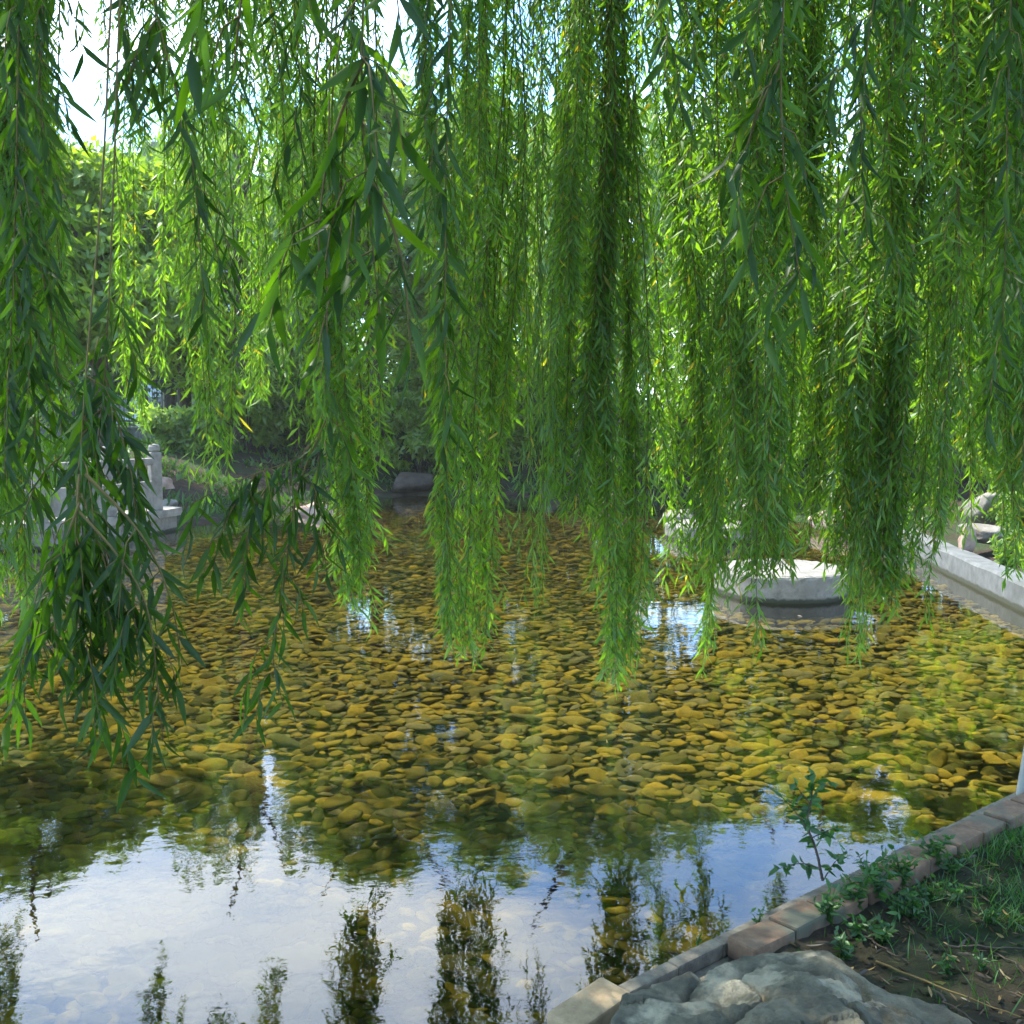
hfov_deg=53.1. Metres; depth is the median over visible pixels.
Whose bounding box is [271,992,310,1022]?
pond stone
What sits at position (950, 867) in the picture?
weed plant
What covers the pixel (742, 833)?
pond stone
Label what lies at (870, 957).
soil crumbs
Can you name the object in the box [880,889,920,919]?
weed plant
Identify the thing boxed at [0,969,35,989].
pond stone
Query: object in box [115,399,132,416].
window
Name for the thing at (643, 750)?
pond stone
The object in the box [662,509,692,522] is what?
rock
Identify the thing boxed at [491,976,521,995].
pond stone
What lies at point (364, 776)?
pond stone
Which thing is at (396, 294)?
broadleaf tree
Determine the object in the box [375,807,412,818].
pond stone
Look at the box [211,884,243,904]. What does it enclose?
pond stone
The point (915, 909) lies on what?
weed plant
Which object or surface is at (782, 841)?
pond stone
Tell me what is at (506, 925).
pond stone
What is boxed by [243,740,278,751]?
pond stone
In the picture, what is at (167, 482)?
rock
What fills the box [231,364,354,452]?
shrub
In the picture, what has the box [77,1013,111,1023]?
pond stone
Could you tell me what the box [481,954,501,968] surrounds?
pond stone
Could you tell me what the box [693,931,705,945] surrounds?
weed plant
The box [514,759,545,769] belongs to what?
pond stone
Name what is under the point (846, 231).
broadleaf tree
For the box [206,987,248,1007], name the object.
pond stone
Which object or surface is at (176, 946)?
pond stone
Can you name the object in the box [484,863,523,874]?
pond stone
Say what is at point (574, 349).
broadleaf tree
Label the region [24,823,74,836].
pond stone
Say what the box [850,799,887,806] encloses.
pond stone
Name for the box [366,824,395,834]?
pond stone
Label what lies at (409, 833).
pond stone
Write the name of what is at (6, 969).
pond stone
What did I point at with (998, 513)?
shrub
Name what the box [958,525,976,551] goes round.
rock
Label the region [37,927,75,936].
pond stone
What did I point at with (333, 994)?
pond stone
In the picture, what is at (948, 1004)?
fallen twig
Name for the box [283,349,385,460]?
shrub
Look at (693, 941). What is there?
pond stone
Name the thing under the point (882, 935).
weed plant
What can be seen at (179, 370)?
broadleaf tree
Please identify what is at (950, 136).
willow tree
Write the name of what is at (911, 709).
pond stone
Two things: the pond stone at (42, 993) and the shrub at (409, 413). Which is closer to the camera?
the pond stone at (42, 993)
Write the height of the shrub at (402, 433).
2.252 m
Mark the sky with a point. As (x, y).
(83, 93)
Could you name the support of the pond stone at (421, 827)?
on the pond pebbles
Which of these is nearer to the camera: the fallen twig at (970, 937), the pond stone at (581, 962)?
the fallen twig at (970, 937)
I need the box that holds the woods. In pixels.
[35,299,836,426]
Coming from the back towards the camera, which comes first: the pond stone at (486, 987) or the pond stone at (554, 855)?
the pond stone at (554, 855)
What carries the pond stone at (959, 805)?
on the ground at (396, 1006)
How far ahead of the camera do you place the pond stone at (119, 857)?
4.46 m
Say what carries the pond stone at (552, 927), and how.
on the ground at (396, 1006)
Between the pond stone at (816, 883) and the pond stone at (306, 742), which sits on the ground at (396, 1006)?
the pond stone at (306, 742)
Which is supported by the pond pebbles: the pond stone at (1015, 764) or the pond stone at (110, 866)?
the pond stone at (110, 866)
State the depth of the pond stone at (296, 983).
3.56 m
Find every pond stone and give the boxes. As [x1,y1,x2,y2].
[0,828,27,842]
[0,842,13,851]
[0,856,31,867]
[0,866,37,877]
[0,887,8,900]
[0,903,38,912]
[0,911,44,931]
[0,930,17,948]
[0,947,11,958]
[0,963,13,980]
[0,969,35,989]
[0,1004,48,1023]
[1,876,34,898]
[1,962,41,991]
[9,790,48,800]
[9,947,28,964]
[16,978,40,991]
[18,923,69,943]
[20,896,62,911]
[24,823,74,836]
[31,975,58,1005]
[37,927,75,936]
[38,856,75,873]
[52,971,101,1000]
[55,804,102,821]
[59,844,107,867]
[60,867,115,886]
[62,810,96,818]
[66,766,101,780]
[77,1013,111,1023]
[80,956,120,974]
[82,753,109,766]
[90,861,123,873]
[99,771,124,785]
[104,845,136,862]
[106,963,150,985]
[107,850,135,869]
[107,1012,121,1023]
[111,726,136,737]
[125,817,176,835]
[126,929,167,942]
[127,750,146,759]
[132,998,161,1013]
[135,845,155,861]
[135,948,173,967]
[143,774,178,787]
[145,860,186,872]
[151,886,190,905]
[152,783,194,799]
[156,770,185,787]
[156,939,183,952]
[156,965,207,982]
[157,998,210,1019]
[160,799,200,813]
[160,990,200,1023]
[163,776,200,789]
[174,844,209,859]
[174,873,199,884]
[174,980,204,998]
[176,781,213,802]
[179,1014,205,1023]
[191,858,226,876]
[194,676,228,686]
[197,758,227,771]
[206,908,241,924]
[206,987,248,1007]
[207,1010,236,1023]
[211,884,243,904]
[212,743,242,752]
[213,1004,278,1023]
[221,845,248,862]
[222,771,260,786]
[229,776,269,793]
[230,870,255,886]
[231,853,253,866]
[236,976,277,995]
[241,887,262,900]
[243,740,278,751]
[243,989,271,1005]
[247,789,283,807]
[248,845,287,860]
[249,719,274,728]
[260,988,290,1008]
[265,945,322,973]
[269,733,299,749]
[271,761,303,770]
[271,795,311,809]
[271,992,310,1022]
[272,844,308,857]
[279,1019,318,1023]
[283,974,315,993]
[292,738,318,755]
[302,981,330,991]
[307,997,348,1023]
[309,907,352,922]
[310,989,341,1005]
[311,892,349,918]
[315,795,353,809]
[318,910,358,922]
[318,938,364,976]
[331,911,360,931]
[336,828,374,848]
[342,996,372,1009]
[343,802,373,814]
[343,982,373,1001]
[349,892,385,904]
[352,770,382,787]
[359,874,391,889]
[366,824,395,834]
[366,976,395,994]
[369,809,393,826]
[373,797,410,809]
[373,902,401,911]
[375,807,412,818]
[375,828,419,845]
[383,973,408,984]
[400,1006,430,1021]
[401,768,427,779]
[405,822,436,831]
[405,967,439,989]
[409,883,436,891]
[416,926,448,945]
[418,891,449,904]
[420,867,458,886]
[424,898,464,923]
[426,888,453,900]
[430,861,464,875]
[433,954,466,972]
[435,994,471,1012]
[441,809,466,817]
[445,981,472,1006]
[448,884,475,909]
[453,800,474,808]
[455,884,489,903]
[458,841,490,860]
[461,1013,494,1023]
[464,894,499,911]
[464,968,516,989]
[471,909,497,922]
[477,790,510,812]
[477,935,510,948]
[477,972,507,998]
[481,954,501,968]
[482,897,509,911]
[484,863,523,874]
[487,912,523,938]
[491,941,532,971]
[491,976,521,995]
[496,1011,538,1023]
[498,903,539,917]
[501,898,518,910]
[507,714,542,724]
[512,801,544,819]
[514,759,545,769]
[517,864,534,881]
[524,834,552,853]
[529,754,567,767]
[530,942,552,968]
[534,922,562,933]
[535,983,562,1001]
[536,851,562,862]
[537,799,564,816]
[538,765,572,780]
[538,775,569,792]
[550,873,592,891]
[552,986,581,1007]
[557,926,577,940]
[559,975,592,991]
[560,715,591,726]
[566,955,600,968]
[568,869,613,881]
[573,767,609,782]
[573,786,588,794]
[581,848,609,869]
[585,784,630,800]
[589,875,614,886]
[591,895,618,903]
[594,847,622,858]
[594,929,632,950]
[596,803,628,818]
[599,916,629,931]
[606,886,632,897]
[613,815,646,824]
[614,758,654,777]
[619,722,651,736]
[622,746,658,755]
[625,901,655,918]
[632,804,654,817]
[652,940,685,954]
[655,905,691,920]
[656,753,687,764]
[660,765,696,774]
[662,922,689,941]
[666,884,703,904]
[676,942,695,954]
[679,835,710,847]
[680,925,719,941]
[681,784,709,795]
[683,918,702,925]
[685,936,712,945]
[689,718,721,732]
[694,900,732,914]
[697,803,730,825]
[702,906,722,919]
[706,856,730,876]
[706,862,743,885]
[720,916,736,934]
[729,827,755,845]
[730,918,754,928]
[768,829,805,845]
[773,849,804,864]
[787,772,821,787]
[787,859,831,876]
[791,879,814,888]
[797,886,814,895]
[798,806,823,824]
[803,869,837,882]
[805,840,837,855]
[806,876,840,885]
[808,787,845,802]
[847,786,879,798]
[849,805,900,824]
[849,846,881,862]
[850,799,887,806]
[860,791,903,804]
[874,728,906,741]
[894,710,923,722]
[899,705,929,720]
[941,728,971,741]
[943,795,976,821]
[944,663,973,675]
[955,750,981,759]
[978,780,1004,788]
[989,792,1008,801]
[998,785,1016,794]
[1007,761,1020,769]
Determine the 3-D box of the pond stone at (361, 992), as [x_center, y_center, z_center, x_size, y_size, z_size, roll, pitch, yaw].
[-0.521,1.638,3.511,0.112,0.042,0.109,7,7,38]
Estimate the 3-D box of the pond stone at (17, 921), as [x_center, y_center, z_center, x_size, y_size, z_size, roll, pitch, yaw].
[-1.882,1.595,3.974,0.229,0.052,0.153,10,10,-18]
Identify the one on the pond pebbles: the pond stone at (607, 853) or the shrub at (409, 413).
the pond stone at (607, 853)
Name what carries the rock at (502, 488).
on the ground at (396, 1006)
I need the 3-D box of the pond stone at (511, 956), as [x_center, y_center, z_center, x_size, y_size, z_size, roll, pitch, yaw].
[0.021,1.610,3.712,0.198,0.039,0.153,2,16,-23]
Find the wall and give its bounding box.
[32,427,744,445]
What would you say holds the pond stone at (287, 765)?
on the pond pebbles
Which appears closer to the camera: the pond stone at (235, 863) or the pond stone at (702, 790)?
the pond stone at (235, 863)
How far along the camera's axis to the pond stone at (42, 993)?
3.45 m
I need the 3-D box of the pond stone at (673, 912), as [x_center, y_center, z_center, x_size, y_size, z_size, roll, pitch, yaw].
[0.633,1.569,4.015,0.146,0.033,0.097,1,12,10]
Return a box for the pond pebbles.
[0,538,1023,1023]
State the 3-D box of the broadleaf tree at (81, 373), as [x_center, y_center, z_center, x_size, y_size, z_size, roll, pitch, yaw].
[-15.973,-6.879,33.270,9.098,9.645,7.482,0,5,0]
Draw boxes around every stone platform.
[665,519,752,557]
[714,558,848,627]
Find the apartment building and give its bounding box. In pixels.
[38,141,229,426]
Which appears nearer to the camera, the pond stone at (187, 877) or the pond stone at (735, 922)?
the pond stone at (735, 922)
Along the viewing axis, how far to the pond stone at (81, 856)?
4.56 m
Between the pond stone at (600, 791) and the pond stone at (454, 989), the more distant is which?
the pond stone at (600, 791)
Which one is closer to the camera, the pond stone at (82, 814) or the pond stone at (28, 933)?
the pond stone at (28, 933)
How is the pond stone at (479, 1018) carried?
on the ground at (396, 1006)
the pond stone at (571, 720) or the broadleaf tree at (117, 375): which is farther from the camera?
the broadleaf tree at (117, 375)
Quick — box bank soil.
[774,826,1023,1023]
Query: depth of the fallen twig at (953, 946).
3.31 m
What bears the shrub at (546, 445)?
on the ground at (396, 1006)
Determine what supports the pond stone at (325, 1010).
on the ground at (396, 1006)
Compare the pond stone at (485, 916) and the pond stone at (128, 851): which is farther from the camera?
the pond stone at (128, 851)
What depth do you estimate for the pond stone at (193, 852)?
4.54 m
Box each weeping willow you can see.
[111,58,356,447]
[480,41,754,492]
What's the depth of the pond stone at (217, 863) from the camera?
4.45 m
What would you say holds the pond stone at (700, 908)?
on the ground at (396, 1006)
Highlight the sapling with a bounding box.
[768,767,848,880]
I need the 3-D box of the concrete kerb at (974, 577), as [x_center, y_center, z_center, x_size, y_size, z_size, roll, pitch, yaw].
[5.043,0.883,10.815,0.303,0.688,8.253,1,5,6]
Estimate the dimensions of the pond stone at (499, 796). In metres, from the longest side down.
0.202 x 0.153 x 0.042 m
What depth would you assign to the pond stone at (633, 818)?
4.94 m
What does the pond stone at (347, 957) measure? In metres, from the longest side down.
0.188 x 0.176 x 0.038 m
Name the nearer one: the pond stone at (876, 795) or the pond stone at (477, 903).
the pond stone at (477, 903)
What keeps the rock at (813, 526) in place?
in the water
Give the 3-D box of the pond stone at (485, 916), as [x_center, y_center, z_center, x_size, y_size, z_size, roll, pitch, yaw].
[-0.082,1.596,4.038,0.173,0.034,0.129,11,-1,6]
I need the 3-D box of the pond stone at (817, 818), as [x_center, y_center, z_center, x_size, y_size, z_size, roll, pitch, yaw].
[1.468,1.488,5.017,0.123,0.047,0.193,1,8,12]
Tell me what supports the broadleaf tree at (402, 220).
on the ground at (396, 1006)
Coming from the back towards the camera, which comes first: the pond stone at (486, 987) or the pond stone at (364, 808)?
the pond stone at (364, 808)
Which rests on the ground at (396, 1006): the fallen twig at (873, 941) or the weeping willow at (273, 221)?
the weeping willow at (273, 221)
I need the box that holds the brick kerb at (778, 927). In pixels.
[542,792,1023,1023]
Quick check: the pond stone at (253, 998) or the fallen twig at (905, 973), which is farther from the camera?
the pond stone at (253, 998)
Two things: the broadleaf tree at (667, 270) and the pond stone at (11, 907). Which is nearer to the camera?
the pond stone at (11, 907)
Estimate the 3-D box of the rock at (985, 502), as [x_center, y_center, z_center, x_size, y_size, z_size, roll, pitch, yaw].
[6.457,-0.058,13.923,0.440,0.486,0.846,-5,-26,-6]
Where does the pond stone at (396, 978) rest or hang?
on the ground at (396, 1006)
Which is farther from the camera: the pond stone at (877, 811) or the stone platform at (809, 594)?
the stone platform at (809, 594)
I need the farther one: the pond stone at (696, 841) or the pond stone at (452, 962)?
the pond stone at (696, 841)
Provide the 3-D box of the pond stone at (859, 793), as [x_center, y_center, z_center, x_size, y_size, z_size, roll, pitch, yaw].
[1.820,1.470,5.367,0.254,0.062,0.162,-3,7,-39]
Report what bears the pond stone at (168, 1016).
on the ground at (396, 1006)
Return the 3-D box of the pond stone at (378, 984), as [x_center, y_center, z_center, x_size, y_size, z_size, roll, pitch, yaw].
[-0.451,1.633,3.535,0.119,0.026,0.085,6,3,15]
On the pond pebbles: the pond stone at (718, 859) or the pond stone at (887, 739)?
the pond stone at (887, 739)
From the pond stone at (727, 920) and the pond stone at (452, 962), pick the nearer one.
the pond stone at (452, 962)
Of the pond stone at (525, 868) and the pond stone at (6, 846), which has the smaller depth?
the pond stone at (525, 868)
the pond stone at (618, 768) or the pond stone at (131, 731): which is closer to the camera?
the pond stone at (618, 768)
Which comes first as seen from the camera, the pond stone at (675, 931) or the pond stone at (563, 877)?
the pond stone at (675, 931)
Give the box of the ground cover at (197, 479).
[19,435,981,530]
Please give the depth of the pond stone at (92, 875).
4.30 m
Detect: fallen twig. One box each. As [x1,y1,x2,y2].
[859,934,909,963]
[875,960,1020,1017]
[932,989,978,1023]
[947,944,1023,948]
[965,933,1022,973]
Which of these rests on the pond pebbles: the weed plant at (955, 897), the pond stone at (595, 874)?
the pond stone at (595, 874)
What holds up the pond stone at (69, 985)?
on the ground at (396, 1006)
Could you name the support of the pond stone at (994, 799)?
on the pond pebbles
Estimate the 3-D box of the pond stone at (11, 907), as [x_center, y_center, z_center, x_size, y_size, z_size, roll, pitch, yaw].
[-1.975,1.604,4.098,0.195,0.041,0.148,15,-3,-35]
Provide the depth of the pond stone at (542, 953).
3.71 m
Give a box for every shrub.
[128,399,228,455]
[199,347,303,452]
[214,402,251,445]
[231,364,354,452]
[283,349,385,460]
[326,385,406,451]
[375,349,464,472]
[406,400,478,454]
[449,346,553,468]
[475,384,580,463]
[574,384,671,460]
[643,375,740,465]
[744,389,836,460]
[836,392,930,472]
[973,459,1023,536]
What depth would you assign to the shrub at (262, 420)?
24.24 m
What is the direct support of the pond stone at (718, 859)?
on the ground at (396, 1006)
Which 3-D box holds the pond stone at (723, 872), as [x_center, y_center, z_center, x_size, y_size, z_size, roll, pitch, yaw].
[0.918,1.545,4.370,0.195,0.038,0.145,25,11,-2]
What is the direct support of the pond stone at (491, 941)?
on the pond stone at (506, 925)
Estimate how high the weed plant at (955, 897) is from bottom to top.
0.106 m
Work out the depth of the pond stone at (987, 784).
5.38 m
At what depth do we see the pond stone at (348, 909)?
4.04 m
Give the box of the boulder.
[610,950,971,1023]
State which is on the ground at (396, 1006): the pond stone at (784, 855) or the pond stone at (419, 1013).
the pond stone at (419, 1013)
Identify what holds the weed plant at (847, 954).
on the bank soil
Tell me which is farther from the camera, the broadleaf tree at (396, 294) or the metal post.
the broadleaf tree at (396, 294)
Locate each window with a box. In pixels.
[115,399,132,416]
[148,397,160,410]
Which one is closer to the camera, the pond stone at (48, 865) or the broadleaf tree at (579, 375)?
the pond stone at (48, 865)
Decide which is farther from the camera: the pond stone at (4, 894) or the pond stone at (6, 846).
the pond stone at (6, 846)
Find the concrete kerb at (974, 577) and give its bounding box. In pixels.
[882,528,1023,628]
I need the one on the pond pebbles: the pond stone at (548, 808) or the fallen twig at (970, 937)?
the pond stone at (548, 808)
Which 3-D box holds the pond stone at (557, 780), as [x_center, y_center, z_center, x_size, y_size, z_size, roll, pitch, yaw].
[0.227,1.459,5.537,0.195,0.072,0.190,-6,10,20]
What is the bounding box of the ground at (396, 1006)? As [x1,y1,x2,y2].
[0,438,1023,1023]
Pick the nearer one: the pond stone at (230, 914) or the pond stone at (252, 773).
the pond stone at (230, 914)
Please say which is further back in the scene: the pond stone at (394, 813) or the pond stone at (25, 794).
the pond stone at (25, 794)
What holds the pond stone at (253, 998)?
on the pond stone at (255, 1014)
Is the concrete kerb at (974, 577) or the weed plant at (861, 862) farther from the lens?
the concrete kerb at (974, 577)
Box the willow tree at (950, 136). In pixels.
[0,0,1023,812]
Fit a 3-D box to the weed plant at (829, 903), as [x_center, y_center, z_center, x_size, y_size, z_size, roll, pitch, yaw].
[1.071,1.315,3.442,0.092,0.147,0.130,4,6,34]
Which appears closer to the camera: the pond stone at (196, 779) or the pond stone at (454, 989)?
the pond stone at (454, 989)
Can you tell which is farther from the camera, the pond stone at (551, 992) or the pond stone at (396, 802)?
the pond stone at (396, 802)
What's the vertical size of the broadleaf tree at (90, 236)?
7.040 m
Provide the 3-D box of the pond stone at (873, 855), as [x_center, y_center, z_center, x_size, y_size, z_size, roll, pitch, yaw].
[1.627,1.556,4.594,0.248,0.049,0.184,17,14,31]
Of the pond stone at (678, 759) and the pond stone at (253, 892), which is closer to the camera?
the pond stone at (253, 892)
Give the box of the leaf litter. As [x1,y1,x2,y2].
[789,824,1023,1023]
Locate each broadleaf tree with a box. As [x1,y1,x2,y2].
[17,124,198,448]
[24,134,208,460]
[29,357,91,426]
[81,266,225,410]
[88,153,298,408]
[213,112,407,378]
[226,140,414,352]
[256,46,520,466]
[353,312,519,396]
[378,64,586,466]
[457,112,612,404]
[510,269,657,405]
[621,147,836,470]
[710,158,934,480]
[813,223,964,484]
[896,245,1022,491]
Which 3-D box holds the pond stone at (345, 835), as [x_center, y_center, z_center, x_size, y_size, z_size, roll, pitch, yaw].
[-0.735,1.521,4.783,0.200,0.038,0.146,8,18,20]
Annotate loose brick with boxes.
[547,977,629,1023]
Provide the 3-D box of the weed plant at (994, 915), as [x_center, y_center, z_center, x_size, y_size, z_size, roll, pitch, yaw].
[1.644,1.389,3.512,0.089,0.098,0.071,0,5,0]
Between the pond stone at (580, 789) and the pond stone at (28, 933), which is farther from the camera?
the pond stone at (580, 789)
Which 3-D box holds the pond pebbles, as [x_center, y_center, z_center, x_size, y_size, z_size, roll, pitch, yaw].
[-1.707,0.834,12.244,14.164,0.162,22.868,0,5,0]
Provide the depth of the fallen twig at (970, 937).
3.29 m
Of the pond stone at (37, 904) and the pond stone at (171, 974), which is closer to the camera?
the pond stone at (171, 974)
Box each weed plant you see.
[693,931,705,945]
[750,906,764,922]
[813,877,844,926]
[830,926,866,959]
[839,868,882,910]
[840,913,870,939]
[852,850,884,873]
[857,851,899,901]
[867,911,900,944]
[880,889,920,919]
[881,843,929,886]
[897,885,940,919]
[910,830,955,867]
[915,874,943,900]
[934,952,957,974]
[937,879,973,904]
[940,847,971,873]
[973,950,997,971]
[978,903,1002,923]
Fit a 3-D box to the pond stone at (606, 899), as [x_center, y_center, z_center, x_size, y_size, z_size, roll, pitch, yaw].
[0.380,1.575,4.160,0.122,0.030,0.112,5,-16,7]
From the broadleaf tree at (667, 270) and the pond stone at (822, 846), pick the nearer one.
the pond stone at (822, 846)
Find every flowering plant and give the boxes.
[987,534,1023,569]
[999,524,1023,566]
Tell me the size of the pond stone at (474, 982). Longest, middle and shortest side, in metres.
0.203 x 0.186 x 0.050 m
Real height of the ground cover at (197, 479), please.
1.589 m
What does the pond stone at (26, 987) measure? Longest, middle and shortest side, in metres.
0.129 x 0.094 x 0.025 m
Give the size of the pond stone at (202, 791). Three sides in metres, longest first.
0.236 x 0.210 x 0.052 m
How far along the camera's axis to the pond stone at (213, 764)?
5.73 m
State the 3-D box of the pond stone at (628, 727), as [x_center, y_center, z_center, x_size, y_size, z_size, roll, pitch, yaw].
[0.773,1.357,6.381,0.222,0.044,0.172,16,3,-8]
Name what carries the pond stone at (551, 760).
on the pond stone at (530, 763)
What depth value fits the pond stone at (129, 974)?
3.58 m
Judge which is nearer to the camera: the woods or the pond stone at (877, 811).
the pond stone at (877, 811)
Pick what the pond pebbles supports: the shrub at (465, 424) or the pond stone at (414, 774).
the pond stone at (414, 774)
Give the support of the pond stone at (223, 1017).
on the pond stone at (255, 1014)
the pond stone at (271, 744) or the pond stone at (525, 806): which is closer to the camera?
the pond stone at (525, 806)
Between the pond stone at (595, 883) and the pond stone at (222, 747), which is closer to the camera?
the pond stone at (595, 883)
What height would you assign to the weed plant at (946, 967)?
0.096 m
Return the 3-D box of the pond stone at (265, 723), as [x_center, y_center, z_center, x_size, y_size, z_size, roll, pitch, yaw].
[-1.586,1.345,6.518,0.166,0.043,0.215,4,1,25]
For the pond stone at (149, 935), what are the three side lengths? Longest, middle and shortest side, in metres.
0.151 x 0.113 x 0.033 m
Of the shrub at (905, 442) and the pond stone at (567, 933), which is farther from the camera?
the shrub at (905, 442)
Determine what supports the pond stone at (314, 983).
on the pond stone at (296, 983)
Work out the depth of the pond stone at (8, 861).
4.45 m
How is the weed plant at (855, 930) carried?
on the bank soil
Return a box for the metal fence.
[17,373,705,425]
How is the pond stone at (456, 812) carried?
on the ground at (396, 1006)
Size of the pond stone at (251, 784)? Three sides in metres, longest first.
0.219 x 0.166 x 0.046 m
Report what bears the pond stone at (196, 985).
on the ground at (396, 1006)
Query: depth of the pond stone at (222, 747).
5.97 m
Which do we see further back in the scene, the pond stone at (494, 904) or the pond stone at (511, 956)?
the pond stone at (494, 904)
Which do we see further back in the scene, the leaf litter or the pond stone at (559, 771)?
the pond stone at (559, 771)
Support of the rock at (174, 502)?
on the ground at (396, 1006)
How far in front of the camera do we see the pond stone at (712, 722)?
6.51 m
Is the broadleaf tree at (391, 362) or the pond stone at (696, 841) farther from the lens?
the broadleaf tree at (391, 362)
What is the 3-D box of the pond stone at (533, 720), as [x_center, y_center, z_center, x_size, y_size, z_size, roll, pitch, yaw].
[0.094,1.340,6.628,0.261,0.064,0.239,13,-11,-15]
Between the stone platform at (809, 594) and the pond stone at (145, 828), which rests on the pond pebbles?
the pond stone at (145, 828)
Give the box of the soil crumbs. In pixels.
[793,836,1023,1023]
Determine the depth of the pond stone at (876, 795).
5.26 m
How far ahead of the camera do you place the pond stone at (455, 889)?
4.18 m
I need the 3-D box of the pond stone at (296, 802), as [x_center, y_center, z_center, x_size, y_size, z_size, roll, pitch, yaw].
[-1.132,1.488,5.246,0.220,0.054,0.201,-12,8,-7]
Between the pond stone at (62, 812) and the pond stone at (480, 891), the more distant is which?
the pond stone at (62, 812)
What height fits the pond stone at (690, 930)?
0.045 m
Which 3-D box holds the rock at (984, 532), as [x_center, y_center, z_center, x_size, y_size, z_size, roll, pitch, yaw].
[5.894,0.276,12.643,0.729,0.246,0.467,4,6,12]
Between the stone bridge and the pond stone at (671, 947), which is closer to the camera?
the pond stone at (671, 947)
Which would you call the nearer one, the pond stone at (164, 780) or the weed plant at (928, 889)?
the weed plant at (928, 889)
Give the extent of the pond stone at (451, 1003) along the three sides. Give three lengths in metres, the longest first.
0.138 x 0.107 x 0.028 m
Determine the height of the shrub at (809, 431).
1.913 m
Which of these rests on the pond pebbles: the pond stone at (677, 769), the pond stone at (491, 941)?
the pond stone at (677, 769)
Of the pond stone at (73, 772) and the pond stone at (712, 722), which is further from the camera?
the pond stone at (712, 722)
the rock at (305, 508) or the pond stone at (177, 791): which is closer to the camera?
the pond stone at (177, 791)
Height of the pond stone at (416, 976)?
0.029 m
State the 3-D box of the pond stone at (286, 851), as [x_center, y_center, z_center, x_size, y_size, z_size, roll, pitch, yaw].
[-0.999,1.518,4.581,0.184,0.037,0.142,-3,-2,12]
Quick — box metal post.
[1016,748,1023,794]
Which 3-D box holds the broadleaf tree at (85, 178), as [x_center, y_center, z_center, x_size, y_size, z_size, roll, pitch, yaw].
[-8.099,-3.858,19.523,4.491,6.602,4.340,0,5,0]
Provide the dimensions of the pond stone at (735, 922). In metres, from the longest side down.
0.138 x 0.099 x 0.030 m
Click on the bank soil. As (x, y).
(917, 966)
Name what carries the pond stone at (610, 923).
on the pond stone at (601, 938)
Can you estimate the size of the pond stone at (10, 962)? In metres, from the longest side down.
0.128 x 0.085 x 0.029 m
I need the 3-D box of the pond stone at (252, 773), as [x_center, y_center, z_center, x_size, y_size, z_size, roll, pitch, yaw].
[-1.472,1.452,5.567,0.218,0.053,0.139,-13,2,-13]
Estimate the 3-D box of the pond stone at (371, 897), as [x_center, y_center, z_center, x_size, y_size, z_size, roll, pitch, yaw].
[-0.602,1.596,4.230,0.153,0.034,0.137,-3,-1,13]
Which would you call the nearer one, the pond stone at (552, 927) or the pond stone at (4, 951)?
the pond stone at (4, 951)
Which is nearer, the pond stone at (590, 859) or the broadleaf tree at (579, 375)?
the pond stone at (590, 859)
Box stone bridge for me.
[0,444,181,561]
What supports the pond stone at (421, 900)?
on the pond pebbles
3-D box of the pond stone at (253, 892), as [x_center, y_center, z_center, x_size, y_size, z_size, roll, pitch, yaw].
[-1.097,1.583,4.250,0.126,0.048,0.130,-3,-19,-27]
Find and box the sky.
[1,0,946,413]
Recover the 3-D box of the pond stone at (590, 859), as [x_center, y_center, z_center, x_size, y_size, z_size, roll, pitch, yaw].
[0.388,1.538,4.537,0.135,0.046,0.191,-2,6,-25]
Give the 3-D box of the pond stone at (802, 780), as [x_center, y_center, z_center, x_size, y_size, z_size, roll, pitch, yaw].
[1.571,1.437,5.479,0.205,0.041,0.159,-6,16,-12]
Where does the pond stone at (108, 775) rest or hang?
on the ground at (396, 1006)
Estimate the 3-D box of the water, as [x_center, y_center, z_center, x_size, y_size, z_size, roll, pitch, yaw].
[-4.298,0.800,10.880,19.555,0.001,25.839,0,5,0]
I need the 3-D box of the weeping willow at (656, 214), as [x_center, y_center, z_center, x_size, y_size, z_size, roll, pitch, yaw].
[2.570,-4.979,22.676,5.999,9.586,6.229,5,7,40]
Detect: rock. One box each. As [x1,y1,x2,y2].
[162,476,174,488]
[163,499,177,506]
[295,502,333,514]
[392,472,434,492]
[454,481,505,492]
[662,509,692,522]
[808,505,847,530]
[957,523,1011,544]
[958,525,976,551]
[963,492,1001,524]
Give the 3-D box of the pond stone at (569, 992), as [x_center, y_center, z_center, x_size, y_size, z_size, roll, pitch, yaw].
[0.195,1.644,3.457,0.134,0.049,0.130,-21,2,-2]
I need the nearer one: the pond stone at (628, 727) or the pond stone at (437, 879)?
the pond stone at (437, 879)
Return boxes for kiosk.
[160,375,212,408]
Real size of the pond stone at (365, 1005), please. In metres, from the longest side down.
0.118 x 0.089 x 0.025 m
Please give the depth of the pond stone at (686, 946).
3.73 m
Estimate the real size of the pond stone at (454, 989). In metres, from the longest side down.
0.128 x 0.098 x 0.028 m
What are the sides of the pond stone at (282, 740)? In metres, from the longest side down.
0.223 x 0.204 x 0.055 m

